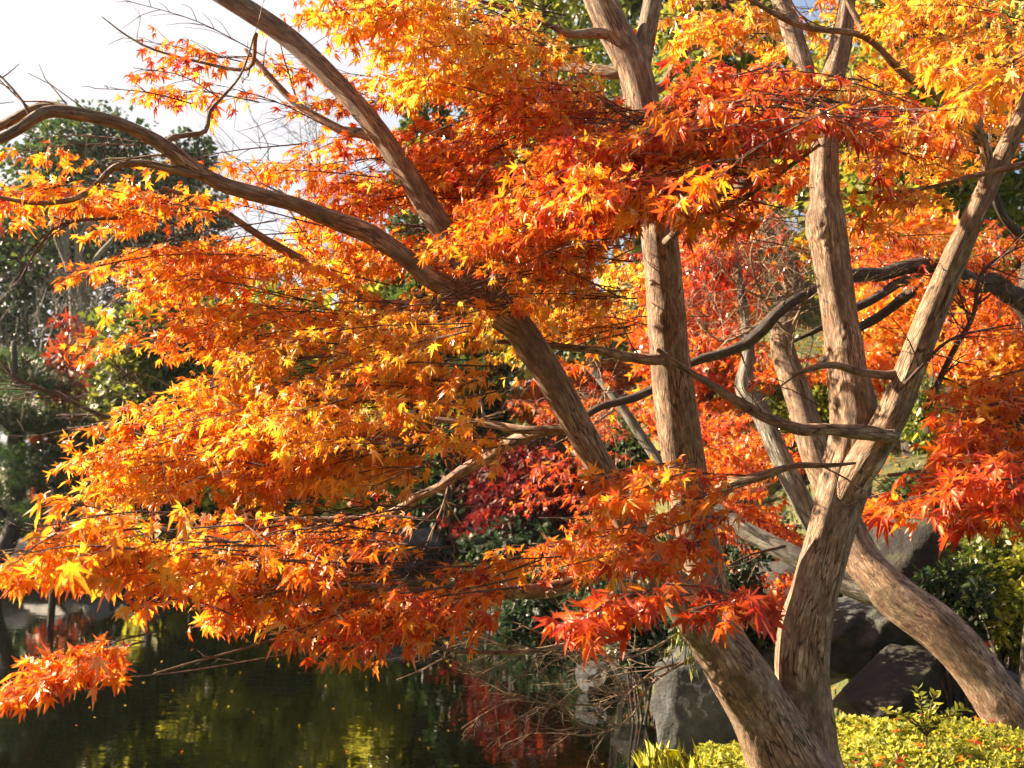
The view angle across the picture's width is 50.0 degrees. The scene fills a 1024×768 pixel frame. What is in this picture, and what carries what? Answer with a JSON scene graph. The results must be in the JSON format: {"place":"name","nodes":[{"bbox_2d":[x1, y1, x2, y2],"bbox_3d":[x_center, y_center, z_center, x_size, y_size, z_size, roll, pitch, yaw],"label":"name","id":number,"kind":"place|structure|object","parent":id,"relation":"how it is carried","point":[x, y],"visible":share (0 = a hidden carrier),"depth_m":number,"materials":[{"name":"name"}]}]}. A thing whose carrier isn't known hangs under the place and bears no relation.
{"place":"outdoors","nodes":[
{"label":"outdoors","id":0,"kind":"place"},
{"bbox_2d":[180,272,344,530],"bbox_3d":[-6.220,0.923,27.800,5.137,7.958,5.227,0,-5,0],"label":"broadleaf tree","id":1,"kind":"object","parent":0,"point":[307,362],"visible":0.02,"depth_m":27.84,"materials":[{"name":"green plant"}]},
{"bbox_2d":[284,555,365,581],"bbox_3d":[-4.261,4.270,25.237,1.889,0.704,1.271,3,-15,-24],"label":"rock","id":2,"kind":"object","parent":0,"point":[353,567],"visible":0.04,"depth_m":25.02,"materials":[{"name":"grey stone"}]},
{"bbox_2d":[0,584,657,767],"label":"water","id":3,"kind":"structure","parent":0,"point":[198,722],"depth_m":11.68,"materials":[{"name":"green liquid"}]},
{"bbox_2d":[25,632,602,766],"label":"floating leaves","id":4,"kind":"object","parent":3,"relation":"on","point":[325,685],"visible":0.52,"depth_m":11.84,"materials":[{"name":"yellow plant"}]},
{"bbox_2d":[575,661,616,693],"bbox_3d":[0.957,3.364,12.592,0.476,0.380,0.373,-2,-8,17],"label":"rock","id":5,"kind":"object","parent":3,"relation":"in","point":[593,675],"visible":0.52,"depth_m":12.48,"materials":[{"name":"grey stone"}]},
{"bbox_2d":[0,235,1022,767],"bbox_3d":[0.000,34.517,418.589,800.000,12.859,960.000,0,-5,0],"label":"ground","id":6,"kind":"structure","parent":0,"point":[886,469],"depth_m":19.24,"materials":[{"name":"plant"}]},
{"bbox_2d":[11,539,30,567],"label":"rock","id":7,"kind":"object","parent":6,"relation":"on","point":[22,545],"visible":0.06,"depth_m":25.97,"materials":[{"name":"stone"}]},
{"bbox_2d":[0,498,60,540],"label":"leafy shrub","id":8,"kind":"object","parent":6,"relation":"on","point":[2,524],"visible":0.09,"depth_m":27.30,"materials":[{"name":"green plant"}]},
{"bbox_2d":[0,340,128,593],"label":"pine tree","id":9,"kind":"object","parent":6,"relation":"on","point":[21,474],"visible":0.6,"depth_m":23.66,"materials":[{"name":"green plant"}]},
{"bbox_2d":[0,182,130,439],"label":"evergreen tree","id":10,"kind":"object","parent":6,"relation":"on","point":[20,292],"visible":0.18,"depth_m":48.88,"materials":[{"name":"green plant"}]},
{"bbox_2d":[26,308,105,589],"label":"red maple","id":11,"kind":"object","parent":6,"relation":"on","point":[59,339],"visible":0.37,"depth_m":25.03,"materials":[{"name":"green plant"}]},
{"bbox_2d":[0,241,139,500],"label":"bare tree","id":12,"kind":"object","parent":6,"relation":"on","point":[97,294],"visible":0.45,"depth_m":28.81,"materials":[{"name":"grey plant"}]},
{"bbox_2d":[35,186,123,415],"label":"pale stemmed tree","id":13,"kind":"object","parent":6,"relation":"on","point":[64,251],"visible":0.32,"depth_m":40.91,"materials":[{"name":"grey plant"}]},
{"bbox_2d":[58,500,141,540],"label":"leafy shrub","id":14,"kind":"object","parent":6,"relation":"on","point":[104,511],"visible":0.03,"depth_m":27.83,"materials":[{"name":"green plant"}]},
{"bbox_2d":[0,97,204,393],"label":"evergreen tree","id":15,"kind":"object","parent":6,"relation":"on","point":[47,250],"visible":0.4,"depth_m":45.48,"materials":[{"name":"green plant"}]},
{"bbox_2d":[34,287,245,499],"bbox_3d":[-8.565,0.955,27.586,6.015,6.970,5.209,0,-5,0],"label":"broadleaf tree","id":16,"kind":"object","parent":6,"relation":"on","point":[165,373],"visible":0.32,"depth_m":26.50,"materials":[{"name":"green plant"}]},
{"bbox_2d":[122,394,193,543],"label":"golden shrub tree","id":17,"kind":"object","parent":6,"relation":"on","point":[140,525],"visible":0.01,"depth_m":25.97,"materials":[{"name":"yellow plant"}]},
{"bbox_2d":[120,126,240,364],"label":"evergreen tree","id":18,"kind":"object","parent":6,"relation":"on","point":[205,141],"visible":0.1,"depth_m":48.50,"materials":[{"name":"green plant"}]},
{"bbox_2d":[105,449,313,545],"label":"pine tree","id":19,"kind":"object","parent":6,"relation":"on","point":[164,508],"visible":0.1,"depth_m":25.16,"materials":[{"name":"green plant"}]},
{"bbox_2d":[63,150,355,325],"bbox_3d":[-8.028,-1.174,31.129,8.738,11.650,8.207,0,-5,0],"label":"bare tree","id":20,"kind":"object","parent":6,"relation":"on","point":[216,298],"visible":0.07,"depth_m":29.90,"materials":[{"name":"brown plant"}]},
{"bbox_2d":[142,381,300,545],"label":"broadleaf tree","id":21,"kind":"object","parent":6,"relation":"on","point":[206,500],"visible":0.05,"depth_m":25.07,"materials":[{"name":"green plant"}]},
{"bbox_2d":[199,373,319,544],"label":"golden shrub tree","id":22,"kind":"object","parent":6,"relation":"on","point":[286,514],"visible":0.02,"depth_m":25.66,"materials":[{"name":"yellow plant"}]},
{"bbox_2d":[139,82,414,513],"bbox_3d":[-3.923,-1.614,28.322,9.712,11.978,9.310,3,-6,-34],"label":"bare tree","id":23,"kind":"object","parent":6,"relation":"on","point":[312,138],"visible":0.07,"depth_m":27.48,"materials":[{"name":"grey plant"}]},
{"bbox_2d":[294,523,372,575],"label":"leafy shrub","id":24,"kind":"object","parent":6,"relation":"on","point":[368,565],"visible":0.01,"depth_m":25.25,"materials":[{"name":"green plant"}]},
{"bbox_2d":[318,346,431,580],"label":"golden shrub tree","id":25,"kind":"object","parent":6,"relation":"on","point":[396,492],"visible":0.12,"depth_m":24.96,"materials":[{"name":"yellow plant"}]},
{"bbox_2d":[285,245,466,525],"bbox_3d":[-3.555,0.461,29.088,6.114,8.642,5.209,0,-5,0],"label":"broadleaf tree","id":26,"kind":"object","parent":6,"relation":"on","point":[377,288],"visible":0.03,"depth_m":28.27,"materials":[{"name":"green plant"}]},
{"bbox_2d":[373,524,444,575],"bbox_3d":[-2.259,3.611,24.110,1.574,1.151,1.586,-5,-6,-20],"label":"rock","id":27,"kind":"object","parent":6,"relation":"on","point":[420,534],"visible":0.34,"depth_m":23.60,"materials":[{"name":"grey stone"}]},
{"bbox_2d":[373,70,469,526],"bbox_3d":[-2.102,-1.660,25.733,2.497,11.749,2.402,0,-5,0],"label":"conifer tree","id":28,"kind":"object","parent":6,"relation":"on","point":[444,112],"visible":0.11,"depth_m":25.69,"materials":[{"name":"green plant"}]},
{"bbox_2d":[401,477,480,563],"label":"leafy shrub","id":29,"kind":"object","parent":6,"relation":"on","point":[430,501],"visible":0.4,"depth_m":23.53,"materials":[{"name":"green plant"}]},
{"bbox_2d":[421,354,500,562],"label":"evergreen tree","id":30,"kind":"object","parent":6,"relation":"on","point":[440,469],"visible":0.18,"depth_m":23.68,"materials":[{"name":"green plant"}]},
{"bbox_2d":[415,298,537,486],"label":"broadleaf tree","id":31,"kind":"object","parent":6,"relation":"on","point":[503,434],"visible":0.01,"depth_m":28.38,"materials":[{"name":"green plant"}]},
{"bbox_2d":[448,104,519,432],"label":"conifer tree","id":32,"kind":"object","parent":6,"relation":"on","point":[496,402],"visible":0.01,"depth_m":27.32,"materials":[{"name":"green plant"}]},
{"bbox_2d":[425,433,585,552],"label":"red maple","id":33,"kind":"object","parent":6,"relation":"on","point":[515,466],"visible":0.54,"depth_m":22.60,"materials":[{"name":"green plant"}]},
{"bbox_2d":[443,509,568,600],"bbox_3d":[0.026,3.493,21.818,2.367,2.088,2.755,5,-7,-43],"label":"leafy shrub","id":34,"kind":"object","parent":6,"relation":"on","point":[496,543],"visible":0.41,"depth_m":21.63,"materials":[{"name":"green plant"}]},
{"bbox_2d":[0,0,1023,767],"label":"maple tree","id":35,"kind":"object","parent":6,"relation":"on","point":[640,164],"visible":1,"depth_m":3.11,"materials":[{"name":"orange plant"}]},
{"bbox_2d":[487,562,573,629],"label":"leafy shrub","id":36,"kind":"object","parent":6,"relation":"on","point":[524,613],"visible":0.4,"depth_m":18.01,"materials":[{"name":"green plant"}]},
{"bbox_2d":[419,0,654,448],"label":"olive tree","id":37,"kind":"object","parent":6,"relation":"on","point":[568,20],"visible":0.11,"depth_m":25.33,"materials":[{"name":"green plant"}]},
{"bbox_2d":[533,595,575,619],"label":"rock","id":38,"kind":"object","parent":6,"relation":"on","point":[548,613],"visible":0.03,"depth_m":18.60,"materials":[{"name":"grey stone"}]},
{"bbox_2d":[498,350,642,440],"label":"red maple","id":39,"kind":"object","parent":6,"relation":"on","point":[527,416],"visible":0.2,"depth_m":24.33,"materials":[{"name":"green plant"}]},
{"bbox_2d":[555,562,646,617],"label":"leafy shrub","id":40,"kind":"object","parent":6,"relation":"on","point":[583,593],"visible":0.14,"depth_m":16.66,"materials":[{"name":"green plant"}]},
{"bbox_2d":[526,0,691,276],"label":"broadleaf tree","id":41,"kind":"object","parent":6,"relation":"on","point":[633,11],"visible":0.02,"depth_m":33.34,"materials":[{"name":"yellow plant"}]},
{"bbox_2d":[571,409,660,589],"bbox_3d":[1.565,2.041,15.943,1.443,3.452,1.473,0,-5,0],"label":"leafy shrub","id":42,"kind":"object","parent":6,"relation":"on","point":[636,449],"visible":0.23,"depth_m":15.76,"materials":[{"name":"green plant"}]},
{"bbox_2d":[611,660,651,687],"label":"rock","id":43,"kind":"object","parent":6,"relation":"on","point":[623,677],"visible":0.12,"depth_m":11.88,"materials":[{"name":"grey stone"}]},
{"bbox_2d":[603,575,682,721],"bbox_3d":[1.349,2.734,11.202,1.012,1.575,1.113,0,-5,0],"label":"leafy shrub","id":44,"kind":"object","parent":6,"relation":"on","point":[650,639],"visible":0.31,"depth_m":11.03,"materials":[{"name":"green plant"}]},
{"bbox_2d":[631,737,720,767],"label":"grass tuft","id":45,"kind":"object","parent":6,"relation":"on","point":[657,756],"visible":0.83,"depth_m":4.58,"materials":[{"name":"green plant"}]},
{"bbox_2d":[650,645,738,767],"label":"rock","id":46,"kind":"object","parent":6,"relation":"on","point":[686,710],"visible":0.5,"depth_m":5.11,"materials":[{"name":"grey stone"}]},
{"bbox_2d":[611,205,783,476],"bbox_3d":[2.694,-0.090,16.108,2.698,5.380,2.292,0,-5,0],"label":"red maple","id":47,"kind":"object","parent":6,"relation":"on","point":[719,404],"visible":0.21,"depth_m":15.83,"materials":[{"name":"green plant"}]},
{"bbox_2d":[651,347,765,416],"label":"leafy shrub","id":48,"kind":"object","parent":6,"relation":"on","point":[716,394],"visible":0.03,"depth_m":16.86,"materials":[{"name":"green plant"}]},
{"bbox_2d":[656,530,772,655],"bbox_3d":[1.313,1.913,7.119,0.751,2.256,0.774,0,-5,0],"label":"leafy shrub","id":49,"kind":"object","parent":6,"relation":"on","point":[737,557],"visible":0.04,"depth_m":7.15,"materials":[{"name":"green plant"}]},
{"bbox_2d":[693,740,746,767],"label":"azalea hedge","id":50,"kind":"object","parent":6,"relation":"on","point":[727,756],"visible":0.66,"depth_m":4.53,"materials":[{"name":"yellow plant"}]},
{"bbox_2d":[637,0,820,322],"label":"olive tree","id":51,"kind":"object","parent":6,"relation":"on","point":[745,58],"visible":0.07,"depth_m":21.11,"materials":[{"name":"orange plant"}]},
{"bbox_2d":[705,437,770,560],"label":"leafy shrub","id":52,"kind":"object","parent":6,"relation":"on","point":[747,457],"visible":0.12,"depth_m":9.82,"materials":[{"name":"green plant"}]},
{"bbox_2d":[724,549,777,665],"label":"leafy shrub","id":53,"kind":"object","parent":6,"relation":"on","point":[738,579],"visible":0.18,"depth_m":6.48,"materials":[{"name":"green plant"}]},
{"bbox_2d":[501,49,1023,747],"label":"maple tree","id":54,"kind":"object","parent":6,"relation":"on","point":[951,641],"visible":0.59,"depth_m":5.62,"materials":[{"name":"red plant"}]},
{"bbox_2d":[725,510,804,576],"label":"leafy shrub","id":55,"kind":"object","parent":6,"relation":"on","point":[768,557],"visible":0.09,"depth_m":8.73,"materials":[{"name":"green plant"}]},
{"bbox_2d":[751,610,778,673],"bbox_3d":[1.469,1.653,6.593,0.456,0.570,0.453,-4,-6,38],"label":"rock","id":56,"kind":"object","parent":6,"relation":"on","point":[767,659],"visible":0.04,"depth_m":6.45,"materials":[{"name":"grey stone"}]},
{"bbox_2d":[534,231,1023,717],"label":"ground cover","id":57,"kind":"object","parent":6,"relation":"on","point":[818,349],"visible":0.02,"depth_m":16.24,"materials":[{"name":"green plant"}]},
{"bbox_2d":[756,560,843,610],"bbox_3d":[2.091,1.609,8.157,0.924,0.601,0.768,-12,-4,-9],"label":"rock","id":58,"kind":"object","parent":57,"relation":"on","point":[781,567],"visible":0.08,"depth_m":8.07,"materials":[{"name":"grey stone"}]},
{"bbox_2d":[737,361,828,478],"bbox_3d":[3.907,0.569,14.930,1.384,1.871,1.461,2,-6,-23],"label":"leafy shrub","id":59,"kind":"object","parent":6,"relation":"on","point":[820,394],"visible":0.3,"depth_m":14.75,"materials":[{"name":"green plant"}]},
{"bbox_2d":[562,250,1005,765],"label":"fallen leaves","id":60,"kind":"object","parent":6,"relation":"on","point":[987,643],"visible":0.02,"depth_m":13.97,"materials":[{"name":"brown plant"}]},
{"bbox_2d":[546,82,1023,691],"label":"maple tree","id":61,"kind":"object","parent":6,"relation":"on","point":[762,328],"visible":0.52,"depth_m":5.53,"materials":[{"name":"orange plant"}]},
{"bbox_2d":[761,41,898,225],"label":"broadleaf tree","id":62,"kind":"object","parent":6,"relation":"on","point":[803,190],"depth_m":29.61,"materials":[{"name":"green plant"}]},
{"bbox_2d":[819,340,898,501],"bbox_3d":[4.121,0.455,12.944,0.960,1.993,1.100,3,-6,-30],"label":"leafy shrub","id":63,"kind":"object","parent":6,"relation":"on","point":[875,361],"visible":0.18,"depth_m":12.71,"materials":[{"name":"orange plant"}]},
{"bbox_2d":[830,596,917,678],"bbox_3d":[2.261,1.628,6.991,0.640,0.560,0.562,5,-7,21],"label":"rock","id":64,"kind":"object","parent":6,"relation":"on","point":[863,634],"visible":0.41,"depth_m":6.80,"materials":[{"name":"grey stone"}]},
{"bbox_2d":[862,490,925,526],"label":"leafy shrub","id":65,"kind":"object","parent":6,"relation":"on","point":[868,505],"visible":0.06,"depth_m":8.81,"materials":[{"name":"orange plant"}]},
{"bbox_2d":[774,0,1023,338],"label":"olive tree","id":66,"kind":"object","parent":6,"relation":"on","point":[962,193],"visible":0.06,"depth_m":17.79,"materials":[{"name":"yellow plant"}]},
{"bbox_2d":[833,644,965,734],"bbox_3d":[2.199,1.812,6.417,0.753,0.565,0.619,3,-6,-26],"label":"rock","id":67,"kind":"object","parent":6,"relation":"on","point":[886,676],"visible":0.59,"depth_m":6.23,"materials":[{"name":"grey stone"}]},
{"bbox_2d":[819,198,1009,456],"bbox_3d":[5.198,-0.591,14.126,2.777,3.662,2.224,0,-5,0],"label":"red maple","id":68,"kind":"object","parent":6,"relation":"on","point":[903,316],"visible":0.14,"depth_m":13.80,"materials":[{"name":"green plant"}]},
{"bbox_2d":[843,512,1004,647],"bbox_3d":[2.751,1.339,7.431,1.017,0.955,0.709,0,-10,4],"label":"rock","id":69,"kind":"object","parent":6,"relation":"on","point":[902,553],"visible":0.12,"depth_m":7.19,"materials":[{"name":"grey stone"}]},
{"bbox_2d":[878,683,971,763],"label":"sapling","id":70,"kind":"object","parent":6,"relation":"on","point":[925,727],"visible":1,"depth_m":4.19,"materials":[{"name":"green plant"}]},
{"bbox_2d":[835,712,1023,767],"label":"azalea hedge","id":71,"kind":"object","parent":6,"relation":"on","point":[874,735],"visible":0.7,"depth_m":4.26,"materials":[{"name":"yellow plant"}]},
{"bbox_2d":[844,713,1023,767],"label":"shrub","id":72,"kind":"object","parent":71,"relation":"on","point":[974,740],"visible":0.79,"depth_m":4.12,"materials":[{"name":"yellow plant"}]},
{"bbox_2d":[873,466,991,522],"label":"leafy shrub","id":73,"kind":"object","parent":6,"relation":"on","point":[901,490],"visible":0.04,"depth_m":9.42,"materials":[{"name":"green plant"}]},
{"bbox_2d":[886,371,1006,456],"bbox_3d":[4.797,0.629,12.029,1.321,1.646,1.400,-2,-6,26],"label":"leafy shrub","id":74,"kind":"object","parent":6,"relation":"on","point":[909,433],"visible":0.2,"depth_m":11.91,"materials":[{"name":"green plant"}]},
{"bbox_2d":[909,553,1004,720],"bbox_3d":[2.509,1.476,6.256,0.590,1.017,0.638,0,-5,0],"label":"leafy shrub","id":75,"kind":"object","parent":6,"relation":"on","point":[972,611],"visible":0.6,"depth_m":6.23,"materials":[{"name":"green plant"}]},
{"bbox_2d":[925,275,1023,487],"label":"red maple","id":76,"kind":"object","parent":6,"relation":"on","point":[1005,357],"visible":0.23,"depth_m":11.89,"materials":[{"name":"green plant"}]},
{"bbox_2d":[936,0,1023,274],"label":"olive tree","id":77,"kind":"object","parent":6,"relation":"on","point":[1015,175],"visible":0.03,"depth_m":20.05,"materials":[{"name":"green plant"}]},
{"bbox_2d":[943,522,1023,672],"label":"leafy shrub","id":78,"kind":"object","parent":6,"relation":"on","point":[1013,568],"visible":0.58,"depth_m":6.58,"materials":[{"name":"green plant"}]},
{"bbox_2d":[979,628,991,640],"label":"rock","id":79,"kind":"object","parent":6,"relation":"on","point":[984,636],"visible":0.02,"depth_m":7.03,"materials":[{"name":"grey stone"}]},
{"bbox_2d":[980,578,1023,674],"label":"leafy shrub","id":80,"kind":"object","parent":6,"relation":"on","point":[1007,635],"visible":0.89,"depth_m":6.14,"materials":[{"name":"green plant"}]},
{"bbox_2d":[1006,669,1018,685],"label":"rock","id":81,"kind":"object","parent":6,"relation":"on","point":[1014,676],"visible":0.13,"depth_m":5.86,"materials":[{"name":"grey stone"}]},
{"bbox_2d":[0,0,1023,469],"label":"sky","id":82,"kind":"structure","parent":0,"point":[69,40],"materials":[{"name":"white"}]}
]}

